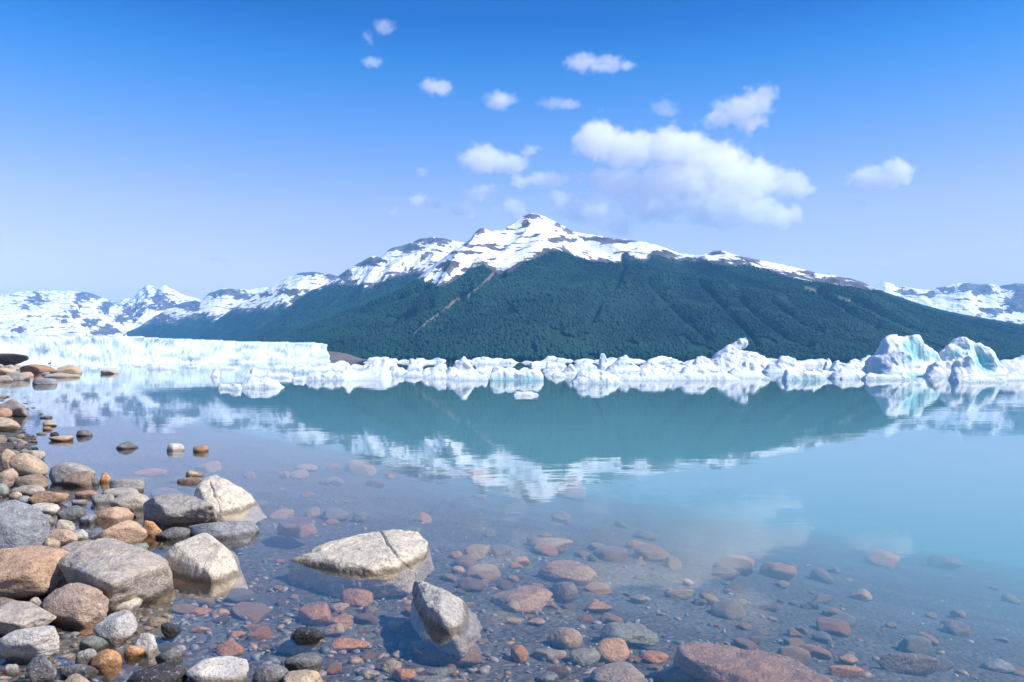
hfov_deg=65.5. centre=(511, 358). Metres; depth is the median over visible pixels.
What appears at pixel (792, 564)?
lakebed stone
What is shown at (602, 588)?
lakebed stone
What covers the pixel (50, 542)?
shore rock
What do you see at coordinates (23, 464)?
shore rock
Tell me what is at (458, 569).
lakebed stone
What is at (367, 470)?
lakebed stone
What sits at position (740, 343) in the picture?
iceberg
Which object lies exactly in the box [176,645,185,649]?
lakebed stone
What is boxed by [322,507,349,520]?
lakebed stone
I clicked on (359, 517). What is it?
lakebed stone
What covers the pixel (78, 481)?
shore rock
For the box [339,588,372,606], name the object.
lakebed stone
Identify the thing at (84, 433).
shore rock
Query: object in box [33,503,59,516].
shore rock
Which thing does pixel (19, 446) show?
shore rock
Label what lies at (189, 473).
shore rock
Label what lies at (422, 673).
lakebed stone
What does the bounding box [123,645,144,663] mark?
shore rock
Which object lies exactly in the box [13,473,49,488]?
shore rock
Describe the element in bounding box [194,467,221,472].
lakebed stone
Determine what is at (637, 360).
ice floe
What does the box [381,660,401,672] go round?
lakebed stone
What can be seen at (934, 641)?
lakebed stone
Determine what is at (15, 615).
shore rock
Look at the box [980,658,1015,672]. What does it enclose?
lakebed stone
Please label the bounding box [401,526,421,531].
lakebed stone
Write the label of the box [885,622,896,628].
lakebed stone
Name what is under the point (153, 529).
shore rock
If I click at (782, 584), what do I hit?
lakebed stone
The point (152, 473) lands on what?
lakebed stone
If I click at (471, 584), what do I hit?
lakebed stone
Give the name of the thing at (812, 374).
ice floe
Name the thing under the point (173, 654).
shore rock
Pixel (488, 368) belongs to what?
ice floe
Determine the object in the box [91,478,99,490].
shore rock
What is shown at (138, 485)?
shore rock
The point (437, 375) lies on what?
iceberg
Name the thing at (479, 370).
iceberg
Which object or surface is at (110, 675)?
shore stone
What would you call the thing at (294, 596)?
lakebed stone
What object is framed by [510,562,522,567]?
lakebed stone
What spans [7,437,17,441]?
shore rock
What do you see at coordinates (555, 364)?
ice floe
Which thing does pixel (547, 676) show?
lakebed stone
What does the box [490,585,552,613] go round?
lakebed stone
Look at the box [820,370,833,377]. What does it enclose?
ice floe
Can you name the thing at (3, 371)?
shore rock
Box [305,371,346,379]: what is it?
ice floe
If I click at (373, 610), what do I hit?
lakebed stone
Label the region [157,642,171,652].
shore stone
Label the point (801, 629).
lakebed stone
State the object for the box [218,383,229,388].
ice floe
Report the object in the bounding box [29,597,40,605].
shore rock
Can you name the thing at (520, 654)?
lakebed stone
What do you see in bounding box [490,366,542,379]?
ice floe
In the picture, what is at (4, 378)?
shore rock
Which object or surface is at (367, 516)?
lakebed stone
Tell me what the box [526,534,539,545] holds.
lakebed stone
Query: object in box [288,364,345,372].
ice floe
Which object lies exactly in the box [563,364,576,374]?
iceberg
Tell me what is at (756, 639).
lakebed stone
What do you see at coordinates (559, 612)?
lakebed stone
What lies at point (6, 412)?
shore rock
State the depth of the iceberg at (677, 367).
74.49 m
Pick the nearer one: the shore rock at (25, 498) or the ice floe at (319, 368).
the shore rock at (25, 498)
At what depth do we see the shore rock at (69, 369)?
82.52 m
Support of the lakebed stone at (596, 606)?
on the lakebed ground
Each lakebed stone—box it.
[79,629,93,635]
[127,476,149,483]
[132,471,167,476]
[146,617,166,627]
[150,487,181,496]
[169,477,185,483]
[171,603,197,614]
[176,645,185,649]
[189,607,210,616]
[190,627,210,632]
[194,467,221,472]
[198,598,214,607]
[208,644,217,649]
[211,608,229,615]
[213,614,229,623]
[216,640,243,656]
[221,588,253,602]
[227,631,244,637]
[231,602,270,620]
[243,471,255,478]
[246,624,258,630]
[247,625,272,640]
[257,500,267,507]
[260,645,268,650]
[268,536,278,542]
[269,508,293,519]
[272,635,323,654]
[273,585,283,591]
[276,559,284,563]
[276,600,285,605]
[278,471,289,478]
[289,469,309,478]
[290,594,298,598]
[295,465,317,471]
[298,602,331,626]
[300,491,314,497]
[305,507,319,517]
[318,476,343,485]
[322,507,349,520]
[323,623,344,636]
[325,518,338,524]
[326,662,341,674]
[327,465,339,469]
[328,614,353,628]
[329,602,349,613]
[330,637,369,650]
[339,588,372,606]
[345,461,375,475]
[352,513,365,522]
[354,511,369,518]
[354,613,377,624]
[358,668,379,679]
[361,650,373,659]
[362,606,377,614]
[365,479,384,487]
[373,663,382,669]
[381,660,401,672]
[385,472,394,479]
[388,619,403,630]
[391,669,415,681]
[392,650,402,657]
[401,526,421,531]
[405,604,410,615]
[410,639,482,667]
[410,675,451,681]
[414,512,431,523]
[418,671,428,675]
[424,667,452,676]
[441,574,456,581]
[446,664,456,676]
[450,550,464,558]
[451,566,464,573]
[454,555,477,568]
[456,589,465,593]
[458,578,483,591]
[460,468,491,481]
[463,544,489,560]
[465,564,500,581]
[466,602,473,606]
[471,493,485,498]
[478,638,488,643]
[481,579,489,586]
[484,529,494,537]
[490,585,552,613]
[491,544,511,557]
[495,611,506,617]
[498,580,512,590]
[505,601,520,612]
[505,617,520,624]
[507,575,518,581]
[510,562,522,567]
[510,645,528,663]
[512,556,530,565]
[522,614,532,617]
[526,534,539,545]
[527,618,544,625]
[529,537,572,553]
[530,583,542,587]
[533,649,566,661]
[534,543,557,556]
[537,671,558,681]
[538,532,551,537]
[538,560,596,584]
[545,599,556,608]
[546,666,568,678]
[548,581,577,603]
[548,627,582,650]
[550,511,570,524]
[554,475,581,488]
[554,610,563,613]
[558,483,585,501]
[562,603,574,608]
[569,648,600,666]
[574,550,588,557]
[578,615,593,622]
[583,599,612,612]
[585,582,611,594]
[587,543,605,550]
[588,555,598,562]
[590,662,644,681]
[593,545,627,562]
[593,624,603,629]
[596,637,629,663]
[599,613,622,623]
[600,622,658,645]
[614,520,628,527]
[625,540,646,548]
[627,655,641,662]
[630,594,648,603]
[632,529,657,540]
[633,573,645,579]
[634,461,659,466]
[634,544,668,561]
[635,560,646,565]
[639,650,668,663]
[648,664,663,669]
[655,666,700,681]
[662,556,681,569]
[664,589,693,599]
[673,641,832,681]
[682,578,693,586]
[693,598,706,605]
[699,593,718,604]
[710,598,746,619]
[711,566,738,580]
[712,556,752,575]
[723,555,754,565]
[723,588,733,593]
[724,584,741,592]
[733,637,756,649]
[737,599,746,604]
[738,622,751,630]
[747,636,760,643]
[759,562,796,579]
[759,603,779,611]
[767,616,777,621]
[775,581,789,587]
[776,645,810,664]
[783,638,804,646]
[785,562,797,567]
[787,628,802,637]
[788,600,797,605]
[795,626,808,634]
[798,644,832,659]
[800,604,810,609]
[806,600,818,608]
[810,567,833,583]
[810,590,817,594]
[812,631,832,644]
[813,594,831,602]
[816,617,850,637]
[822,607,843,616]
[827,566,839,573]
[828,613,855,625]
[828,665,863,677]
[838,654,858,664]
[850,588,872,601]
[864,549,899,568]
[878,653,939,675]
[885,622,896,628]
[897,635,931,654]
[915,632,938,645]
[925,612,936,618]
[926,554,962,569]
[935,656,953,669]
[943,620,970,635]
[949,609,966,619]
[953,617,967,623]
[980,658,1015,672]
[988,585,998,590]
[994,637,1009,642]
[1001,594,1021,603]
[1010,670,1023,676]
[1012,665,1023,670]
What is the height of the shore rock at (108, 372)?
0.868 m
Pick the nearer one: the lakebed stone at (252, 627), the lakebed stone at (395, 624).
the lakebed stone at (252, 627)
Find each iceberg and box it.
[210,367,219,376]
[241,377,283,387]
[242,367,266,376]
[344,365,391,379]
[365,358,396,369]
[390,365,407,374]
[402,370,421,376]
[407,359,422,369]
[421,363,446,376]
[425,371,446,378]
[445,356,475,378]
[475,367,489,372]
[500,359,516,362]
[544,366,560,374]
[551,372,565,376]
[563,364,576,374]
[572,369,622,383]
[574,360,598,371]
[598,353,611,370]
[605,355,639,372]
[662,363,686,372]
[680,356,718,370]
[710,337,747,359]
[710,350,772,371]
[727,361,766,377]
[761,356,805,372]
[862,334,941,375]
[922,359,954,376]
[939,337,1007,375]
[948,356,985,379]
[999,355,1023,375]
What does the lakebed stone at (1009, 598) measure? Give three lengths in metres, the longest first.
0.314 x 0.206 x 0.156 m
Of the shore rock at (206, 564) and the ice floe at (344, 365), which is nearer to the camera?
the shore rock at (206, 564)
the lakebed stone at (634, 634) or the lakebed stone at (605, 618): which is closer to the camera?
the lakebed stone at (634, 634)
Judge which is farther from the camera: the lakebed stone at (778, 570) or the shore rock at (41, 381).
the shore rock at (41, 381)
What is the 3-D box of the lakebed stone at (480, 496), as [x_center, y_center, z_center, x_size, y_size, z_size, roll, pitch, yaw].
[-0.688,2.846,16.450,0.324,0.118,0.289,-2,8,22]
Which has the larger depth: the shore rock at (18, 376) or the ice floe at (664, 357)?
the ice floe at (664, 357)
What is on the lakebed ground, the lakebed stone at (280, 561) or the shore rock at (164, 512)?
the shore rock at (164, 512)
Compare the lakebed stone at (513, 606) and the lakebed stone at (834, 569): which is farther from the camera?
the lakebed stone at (834, 569)
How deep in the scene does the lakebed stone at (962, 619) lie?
9.08 m
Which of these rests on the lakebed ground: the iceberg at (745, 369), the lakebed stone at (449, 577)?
the lakebed stone at (449, 577)
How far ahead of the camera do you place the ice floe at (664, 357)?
618.03 m
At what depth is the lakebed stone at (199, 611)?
4.89 m
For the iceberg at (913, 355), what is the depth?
71.53 m
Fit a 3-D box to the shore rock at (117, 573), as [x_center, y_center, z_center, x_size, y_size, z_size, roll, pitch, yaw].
[-2.674,1.438,5.360,0.726,0.474,1.863,0,0,-30]
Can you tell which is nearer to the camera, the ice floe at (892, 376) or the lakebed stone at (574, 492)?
the lakebed stone at (574, 492)
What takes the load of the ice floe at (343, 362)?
on the lake water
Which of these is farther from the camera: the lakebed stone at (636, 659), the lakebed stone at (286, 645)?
the lakebed stone at (636, 659)
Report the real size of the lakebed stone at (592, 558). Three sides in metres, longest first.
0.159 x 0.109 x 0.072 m
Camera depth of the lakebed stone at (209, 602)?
5.12 m
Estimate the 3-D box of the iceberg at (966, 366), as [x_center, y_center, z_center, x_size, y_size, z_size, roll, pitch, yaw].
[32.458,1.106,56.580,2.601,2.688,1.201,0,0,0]
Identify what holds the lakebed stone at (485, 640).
on the lakebed ground
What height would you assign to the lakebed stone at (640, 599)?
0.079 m
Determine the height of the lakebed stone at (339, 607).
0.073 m
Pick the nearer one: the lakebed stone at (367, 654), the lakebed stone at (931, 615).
the lakebed stone at (367, 654)
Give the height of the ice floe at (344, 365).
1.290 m
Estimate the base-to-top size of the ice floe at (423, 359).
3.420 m
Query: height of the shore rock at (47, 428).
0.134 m
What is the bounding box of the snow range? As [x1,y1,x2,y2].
[871,282,1023,323]
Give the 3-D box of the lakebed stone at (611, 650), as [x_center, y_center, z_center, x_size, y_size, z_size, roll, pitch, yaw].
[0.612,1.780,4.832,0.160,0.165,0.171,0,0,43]
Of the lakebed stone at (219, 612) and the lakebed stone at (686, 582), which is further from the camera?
the lakebed stone at (686, 582)
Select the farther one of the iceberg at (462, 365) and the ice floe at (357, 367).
the ice floe at (357, 367)
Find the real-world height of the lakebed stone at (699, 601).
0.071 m
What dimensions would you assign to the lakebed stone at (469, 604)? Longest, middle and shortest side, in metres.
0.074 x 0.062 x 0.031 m
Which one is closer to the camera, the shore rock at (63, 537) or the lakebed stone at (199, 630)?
the lakebed stone at (199, 630)
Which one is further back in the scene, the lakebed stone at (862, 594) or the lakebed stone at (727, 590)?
the lakebed stone at (862, 594)
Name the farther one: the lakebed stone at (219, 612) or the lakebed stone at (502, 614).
the lakebed stone at (502, 614)
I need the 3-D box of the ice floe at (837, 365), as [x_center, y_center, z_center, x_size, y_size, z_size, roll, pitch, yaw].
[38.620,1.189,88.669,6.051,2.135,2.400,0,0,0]
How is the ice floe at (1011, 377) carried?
on the lake water
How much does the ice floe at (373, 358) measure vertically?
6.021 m
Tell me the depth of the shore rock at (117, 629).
4.24 m
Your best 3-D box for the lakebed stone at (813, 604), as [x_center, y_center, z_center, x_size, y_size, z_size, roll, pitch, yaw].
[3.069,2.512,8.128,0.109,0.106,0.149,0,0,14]
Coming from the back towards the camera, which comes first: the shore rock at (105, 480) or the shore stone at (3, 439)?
the shore stone at (3, 439)
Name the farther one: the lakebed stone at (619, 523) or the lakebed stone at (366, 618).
the lakebed stone at (619, 523)
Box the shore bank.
[328,351,366,359]
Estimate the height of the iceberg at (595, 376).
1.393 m
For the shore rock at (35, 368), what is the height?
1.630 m
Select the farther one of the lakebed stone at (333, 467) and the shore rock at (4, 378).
the shore rock at (4, 378)
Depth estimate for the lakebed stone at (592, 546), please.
9.61 m
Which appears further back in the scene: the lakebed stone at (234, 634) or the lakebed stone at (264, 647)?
the lakebed stone at (234, 634)
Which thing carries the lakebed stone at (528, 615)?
on the lakebed ground
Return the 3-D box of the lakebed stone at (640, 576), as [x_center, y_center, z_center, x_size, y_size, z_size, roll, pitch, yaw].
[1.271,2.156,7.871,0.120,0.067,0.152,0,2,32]
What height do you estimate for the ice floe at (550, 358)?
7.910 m
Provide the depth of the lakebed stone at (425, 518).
9.85 m
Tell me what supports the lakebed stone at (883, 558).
on the lakebed ground
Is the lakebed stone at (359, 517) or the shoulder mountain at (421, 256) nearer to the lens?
the lakebed stone at (359, 517)
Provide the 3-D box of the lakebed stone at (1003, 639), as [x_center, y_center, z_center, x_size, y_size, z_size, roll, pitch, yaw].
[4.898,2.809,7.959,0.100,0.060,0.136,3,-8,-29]
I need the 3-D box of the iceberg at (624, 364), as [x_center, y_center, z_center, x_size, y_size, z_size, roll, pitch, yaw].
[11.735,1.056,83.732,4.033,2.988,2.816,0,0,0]
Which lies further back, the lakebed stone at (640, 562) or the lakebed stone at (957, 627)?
the lakebed stone at (640, 562)
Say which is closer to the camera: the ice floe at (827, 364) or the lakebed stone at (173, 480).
the lakebed stone at (173, 480)
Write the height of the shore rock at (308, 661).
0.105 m
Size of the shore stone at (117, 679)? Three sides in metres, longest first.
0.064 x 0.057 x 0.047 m
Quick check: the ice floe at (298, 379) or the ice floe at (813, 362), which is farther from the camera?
the ice floe at (813, 362)
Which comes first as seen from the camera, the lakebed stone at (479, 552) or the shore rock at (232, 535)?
the shore rock at (232, 535)
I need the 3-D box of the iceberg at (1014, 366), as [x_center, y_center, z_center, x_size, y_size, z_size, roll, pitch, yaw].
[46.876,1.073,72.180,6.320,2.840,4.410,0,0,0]
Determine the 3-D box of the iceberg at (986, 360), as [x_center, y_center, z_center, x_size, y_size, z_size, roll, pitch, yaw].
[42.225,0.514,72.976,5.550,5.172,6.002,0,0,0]
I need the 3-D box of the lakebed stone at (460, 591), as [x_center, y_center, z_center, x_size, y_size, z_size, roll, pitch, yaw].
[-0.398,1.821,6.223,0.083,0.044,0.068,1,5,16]
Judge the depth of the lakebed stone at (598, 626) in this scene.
5.60 m
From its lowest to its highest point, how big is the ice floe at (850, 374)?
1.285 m
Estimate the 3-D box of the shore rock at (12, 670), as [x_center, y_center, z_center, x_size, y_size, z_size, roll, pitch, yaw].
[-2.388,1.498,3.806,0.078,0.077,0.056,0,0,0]
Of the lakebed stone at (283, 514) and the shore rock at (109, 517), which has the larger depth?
the lakebed stone at (283, 514)
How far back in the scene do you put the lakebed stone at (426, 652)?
4.43 m
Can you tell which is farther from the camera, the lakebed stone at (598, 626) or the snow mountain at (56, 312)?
the snow mountain at (56, 312)
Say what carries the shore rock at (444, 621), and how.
in the lake water
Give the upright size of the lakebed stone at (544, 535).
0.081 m
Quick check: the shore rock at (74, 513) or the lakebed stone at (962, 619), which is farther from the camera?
the lakebed stone at (962, 619)
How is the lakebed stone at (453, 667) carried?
on the lakebed ground
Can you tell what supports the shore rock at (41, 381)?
on the lakebed ground
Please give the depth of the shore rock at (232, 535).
6.69 m
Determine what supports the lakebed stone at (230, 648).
on the lakebed ground
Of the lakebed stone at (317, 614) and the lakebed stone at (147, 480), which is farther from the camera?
the lakebed stone at (147, 480)
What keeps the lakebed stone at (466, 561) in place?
on the lakebed ground
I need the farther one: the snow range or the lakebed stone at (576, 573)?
the snow range
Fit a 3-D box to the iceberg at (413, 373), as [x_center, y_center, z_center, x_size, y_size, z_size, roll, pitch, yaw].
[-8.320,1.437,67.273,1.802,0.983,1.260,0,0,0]
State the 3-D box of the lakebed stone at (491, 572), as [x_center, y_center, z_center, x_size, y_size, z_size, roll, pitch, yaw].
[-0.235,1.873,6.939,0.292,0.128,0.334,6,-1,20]
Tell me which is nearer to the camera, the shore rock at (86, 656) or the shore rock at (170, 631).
the shore rock at (86, 656)
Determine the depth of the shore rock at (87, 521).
7.28 m
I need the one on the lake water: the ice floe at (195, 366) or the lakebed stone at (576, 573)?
the ice floe at (195, 366)
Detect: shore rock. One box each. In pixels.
[0,353,28,365]
[0,368,15,375]
[0,375,12,381]
[0,399,28,416]
[0,408,11,417]
[0,417,19,431]
[0,449,15,470]
[0,468,18,487]
[0,483,8,496]
[0,500,50,548]
[0,545,68,599]
[0,597,16,605]
[0,600,55,636]
[0,625,59,663]
[3,664,19,677]
[5,372,29,379]
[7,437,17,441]
[9,452,48,475]
[9,485,45,496]
[9,492,21,499]
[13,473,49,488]
[14,443,24,448]
[17,495,31,504]
[20,364,55,372]
[25,450,44,459]
[26,655,56,681]
[28,491,68,503]
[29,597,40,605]
[32,378,56,384]
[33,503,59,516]
[40,582,108,630]
[42,420,56,425]
[43,373,79,377]
[43,426,51,429]
[43,538,60,547]
[44,514,54,526]
[49,435,73,440]
[49,462,95,487]
[49,529,77,546]
[50,432,58,435]
[55,365,81,372]
[55,519,76,531]
[56,505,85,522]
[58,538,175,615]
[60,664,98,679]
[62,471,95,490]
[64,673,89,681]
[71,500,86,506]
[74,529,88,540]
[75,490,98,501]
[75,648,96,665]
[76,430,92,435]
[78,514,96,529]
[79,635,108,653]
[89,520,147,544]
[90,649,121,675]
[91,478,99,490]
[91,494,114,509]
[93,610,137,648]
[94,506,138,528]
[99,472,110,489]
[100,370,117,373]
[102,487,138,497]
[109,478,144,493]
[109,492,148,519]
[111,597,142,615]
[116,442,138,448]
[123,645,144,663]
[126,662,187,681]
[134,543,148,549]
[134,633,158,666]
[142,520,161,549]
[143,494,218,531]
[155,527,190,544]
[155,646,182,663]
[161,623,180,638]
[165,533,247,596]
[167,443,183,450]
[177,477,201,487]
[185,470,204,478]
[185,656,248,681]
[188,521,259,549]
[193,445,208,451]
[194,475,266,523]
[252,664,288,681]
[277,516,317,538]
[283,669,324,681]
[284,652,322,671]
[288,529,433,597]
[290,626,324,645]
[409,580,481,657]
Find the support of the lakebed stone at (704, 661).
on the lakebed ground
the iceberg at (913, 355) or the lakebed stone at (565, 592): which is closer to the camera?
the lakebed stone at (565, 592)
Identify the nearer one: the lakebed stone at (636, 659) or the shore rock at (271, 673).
the shore rock at (271, 673)
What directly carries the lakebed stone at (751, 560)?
on the lakebed ground
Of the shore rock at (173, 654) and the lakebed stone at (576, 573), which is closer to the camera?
the shore rock at (173, 654)
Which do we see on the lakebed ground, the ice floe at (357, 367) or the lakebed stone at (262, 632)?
the lakebed stone at (262, 632)
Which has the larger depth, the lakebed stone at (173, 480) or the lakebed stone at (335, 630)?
the lakebed stone at (173, 480)
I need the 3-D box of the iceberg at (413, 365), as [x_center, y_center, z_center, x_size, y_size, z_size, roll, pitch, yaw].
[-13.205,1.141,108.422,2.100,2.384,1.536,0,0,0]
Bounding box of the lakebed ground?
[0,364,1023,681]
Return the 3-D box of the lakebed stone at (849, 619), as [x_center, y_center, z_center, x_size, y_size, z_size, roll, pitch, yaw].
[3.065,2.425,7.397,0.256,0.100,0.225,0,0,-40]
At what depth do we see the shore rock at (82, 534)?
6.58 m
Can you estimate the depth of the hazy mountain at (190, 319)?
4071.15 m
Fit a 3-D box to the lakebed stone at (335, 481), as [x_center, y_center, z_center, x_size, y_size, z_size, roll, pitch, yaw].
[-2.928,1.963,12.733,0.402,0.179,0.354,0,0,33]
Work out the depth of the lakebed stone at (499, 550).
8.09 m
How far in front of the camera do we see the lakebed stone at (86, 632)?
4.42 m
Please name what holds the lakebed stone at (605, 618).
on the lakebed ground
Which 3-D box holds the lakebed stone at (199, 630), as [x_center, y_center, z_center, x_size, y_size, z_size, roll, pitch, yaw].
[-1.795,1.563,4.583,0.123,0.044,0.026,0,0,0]
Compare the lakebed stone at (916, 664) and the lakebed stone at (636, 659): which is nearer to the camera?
the lakebed stone at (636, 659)
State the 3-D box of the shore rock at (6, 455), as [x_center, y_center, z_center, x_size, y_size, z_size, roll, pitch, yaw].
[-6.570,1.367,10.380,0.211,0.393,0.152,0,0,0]
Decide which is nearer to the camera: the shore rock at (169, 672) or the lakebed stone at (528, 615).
the shore rock at (169, 672)
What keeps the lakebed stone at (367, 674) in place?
on the lakebed ground
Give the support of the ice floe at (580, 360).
on the lake water
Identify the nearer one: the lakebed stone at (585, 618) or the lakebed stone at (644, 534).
the lakebed stone at (585, 618)
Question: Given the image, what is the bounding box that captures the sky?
[0,0,1023,302]
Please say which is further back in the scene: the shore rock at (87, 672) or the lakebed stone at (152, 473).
the lakebed stone at (152, 473)
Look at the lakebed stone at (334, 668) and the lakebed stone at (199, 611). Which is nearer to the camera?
the lakebed stone at (334, 668)
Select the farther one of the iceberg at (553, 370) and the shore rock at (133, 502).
the iceberg at (553, 370)
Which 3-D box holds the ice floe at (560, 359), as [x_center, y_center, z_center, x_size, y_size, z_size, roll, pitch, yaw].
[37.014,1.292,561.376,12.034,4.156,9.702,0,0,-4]
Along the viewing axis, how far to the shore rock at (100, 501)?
8.25 m
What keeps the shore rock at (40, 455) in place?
on the lakebed ground
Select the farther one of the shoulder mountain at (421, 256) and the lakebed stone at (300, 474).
the shoulder mountain at (421, 256)
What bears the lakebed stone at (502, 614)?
on the lakebed ground
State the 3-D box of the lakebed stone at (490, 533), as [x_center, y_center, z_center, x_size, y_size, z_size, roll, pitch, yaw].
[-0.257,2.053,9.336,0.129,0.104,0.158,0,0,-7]
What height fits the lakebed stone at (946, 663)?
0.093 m
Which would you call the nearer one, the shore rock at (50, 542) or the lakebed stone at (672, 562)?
the shore rock at (50, 542)
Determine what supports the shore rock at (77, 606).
on the lakebed ground
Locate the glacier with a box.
[0,333,329,364]
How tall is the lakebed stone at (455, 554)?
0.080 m
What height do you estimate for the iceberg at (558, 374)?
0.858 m
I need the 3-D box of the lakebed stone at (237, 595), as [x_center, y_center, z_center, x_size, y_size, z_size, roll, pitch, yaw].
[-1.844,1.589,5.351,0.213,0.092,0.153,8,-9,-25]
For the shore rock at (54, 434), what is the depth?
15.48 m
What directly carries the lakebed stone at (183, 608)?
on the lakebed ground
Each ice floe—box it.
[100,364,120,367]
[147,364,172,368]
[186,365,200,367]
[218,366,238,368]
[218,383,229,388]
[228,384,241,389]
[263,371,293,377]
[270,365,293,369]
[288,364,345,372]
[292,377,305,380]
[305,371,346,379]
[331,363,347,366]
[332,361,349,364]
[350,364,368,369]
[367,357,388,360]
[415,358,436,362]
[432,358,444,361]
[454,373,488,379]
[474,358,498,363]
[482,366,491,372]
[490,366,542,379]
[514,391,537,395]
[529,361,545,364]
[543,356,564,360]
[546,362,566,366]
[556,358,572,360]
[573,359,593,361]
[613,368,671,379]
[632,359,645,361]
[639,360,663,368]
[651,359,665,362]
[654,356,671,359]
[667,366,739,379]
[781,369,825,379]
[797,359,825,364]
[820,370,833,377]
[823,358,831,368]
[827,368,864,378]
[829,360,864,371]
[861,372,910,379]
[951,375,1005,381]
[999,374,1023,379]
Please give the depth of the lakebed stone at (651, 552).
9.49 m
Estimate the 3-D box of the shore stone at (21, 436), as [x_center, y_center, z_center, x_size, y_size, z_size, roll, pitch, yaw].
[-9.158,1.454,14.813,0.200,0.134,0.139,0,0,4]
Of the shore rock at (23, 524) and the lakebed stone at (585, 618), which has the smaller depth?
the lakebed stone at (585, 618)
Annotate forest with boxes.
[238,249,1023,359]
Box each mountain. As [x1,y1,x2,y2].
[0,285,200,335]
[126,287,267,339]
[197,272,336,340]
[255,237,463,337]
[301,213,1023,359]
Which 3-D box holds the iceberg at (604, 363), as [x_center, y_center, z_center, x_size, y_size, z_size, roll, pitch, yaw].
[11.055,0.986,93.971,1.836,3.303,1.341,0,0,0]
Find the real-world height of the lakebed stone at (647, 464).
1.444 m
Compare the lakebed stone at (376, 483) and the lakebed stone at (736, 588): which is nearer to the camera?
the lakebed stone at (736, 588)
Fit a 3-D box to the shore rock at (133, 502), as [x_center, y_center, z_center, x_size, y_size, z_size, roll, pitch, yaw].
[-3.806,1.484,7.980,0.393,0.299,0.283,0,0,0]
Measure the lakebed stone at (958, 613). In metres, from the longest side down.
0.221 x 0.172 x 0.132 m
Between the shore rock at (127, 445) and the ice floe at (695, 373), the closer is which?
the shore rock at (127, 445)
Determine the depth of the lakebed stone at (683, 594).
7.03 m
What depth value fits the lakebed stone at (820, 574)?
11.09 m
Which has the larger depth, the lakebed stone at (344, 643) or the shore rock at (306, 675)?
the lakebed stone at (344, 643)
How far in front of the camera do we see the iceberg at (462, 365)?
61.66 m
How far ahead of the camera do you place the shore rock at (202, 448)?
12.86 m
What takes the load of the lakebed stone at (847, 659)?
on the lakebed ground
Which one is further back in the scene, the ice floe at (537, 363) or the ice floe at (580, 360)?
the ice floe at (580, 360)
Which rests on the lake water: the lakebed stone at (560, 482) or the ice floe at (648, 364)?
the ice floe at (648, 364)
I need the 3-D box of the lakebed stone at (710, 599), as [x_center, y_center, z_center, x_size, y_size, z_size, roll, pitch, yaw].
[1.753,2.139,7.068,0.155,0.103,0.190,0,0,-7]
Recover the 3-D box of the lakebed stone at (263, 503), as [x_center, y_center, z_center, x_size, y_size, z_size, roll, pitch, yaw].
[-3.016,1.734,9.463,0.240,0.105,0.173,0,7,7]
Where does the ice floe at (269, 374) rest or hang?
on the lake water
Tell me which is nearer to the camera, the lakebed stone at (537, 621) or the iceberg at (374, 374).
the lakebed stone at (537, 621)
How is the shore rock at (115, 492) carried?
on the lakebed ground
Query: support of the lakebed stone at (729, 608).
on the lakebed ground
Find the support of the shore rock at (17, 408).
on the lakebed ground
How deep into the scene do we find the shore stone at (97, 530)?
7.12 m
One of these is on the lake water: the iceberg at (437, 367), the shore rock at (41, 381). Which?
the iceberg at (437, 367)
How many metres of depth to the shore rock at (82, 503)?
8.19 m
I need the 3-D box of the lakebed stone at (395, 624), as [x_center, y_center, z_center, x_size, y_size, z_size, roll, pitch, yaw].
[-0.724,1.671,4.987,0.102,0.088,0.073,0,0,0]
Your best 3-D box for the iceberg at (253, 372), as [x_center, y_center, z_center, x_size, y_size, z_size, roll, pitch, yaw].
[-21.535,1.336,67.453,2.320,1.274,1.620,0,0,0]
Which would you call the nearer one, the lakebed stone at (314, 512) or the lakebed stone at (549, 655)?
the lakebed stone at (549, 655)
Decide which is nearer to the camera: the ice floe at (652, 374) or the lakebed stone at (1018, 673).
the lakebed stone at (1018, 673)
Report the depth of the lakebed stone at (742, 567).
9.77 m
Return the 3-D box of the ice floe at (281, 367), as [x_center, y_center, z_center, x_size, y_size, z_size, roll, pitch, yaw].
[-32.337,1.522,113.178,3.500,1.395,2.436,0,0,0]
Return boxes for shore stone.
[0,437,6,442]
[15,433,24,438]
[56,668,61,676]
[91,526,102,533]
[105,671,116,680]
[109,677,122,681]
[121,664,136,672]
[135,627,145,634]
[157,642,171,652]
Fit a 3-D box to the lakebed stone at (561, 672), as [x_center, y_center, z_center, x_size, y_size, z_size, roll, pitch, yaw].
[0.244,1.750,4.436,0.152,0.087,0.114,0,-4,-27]
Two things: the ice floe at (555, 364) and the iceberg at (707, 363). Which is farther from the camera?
the ice floe at (555, 364)
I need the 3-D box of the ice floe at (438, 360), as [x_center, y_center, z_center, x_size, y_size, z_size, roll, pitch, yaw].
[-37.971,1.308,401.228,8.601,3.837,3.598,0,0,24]
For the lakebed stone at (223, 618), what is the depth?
4.76 m
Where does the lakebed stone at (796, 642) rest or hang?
on the lakebed ground

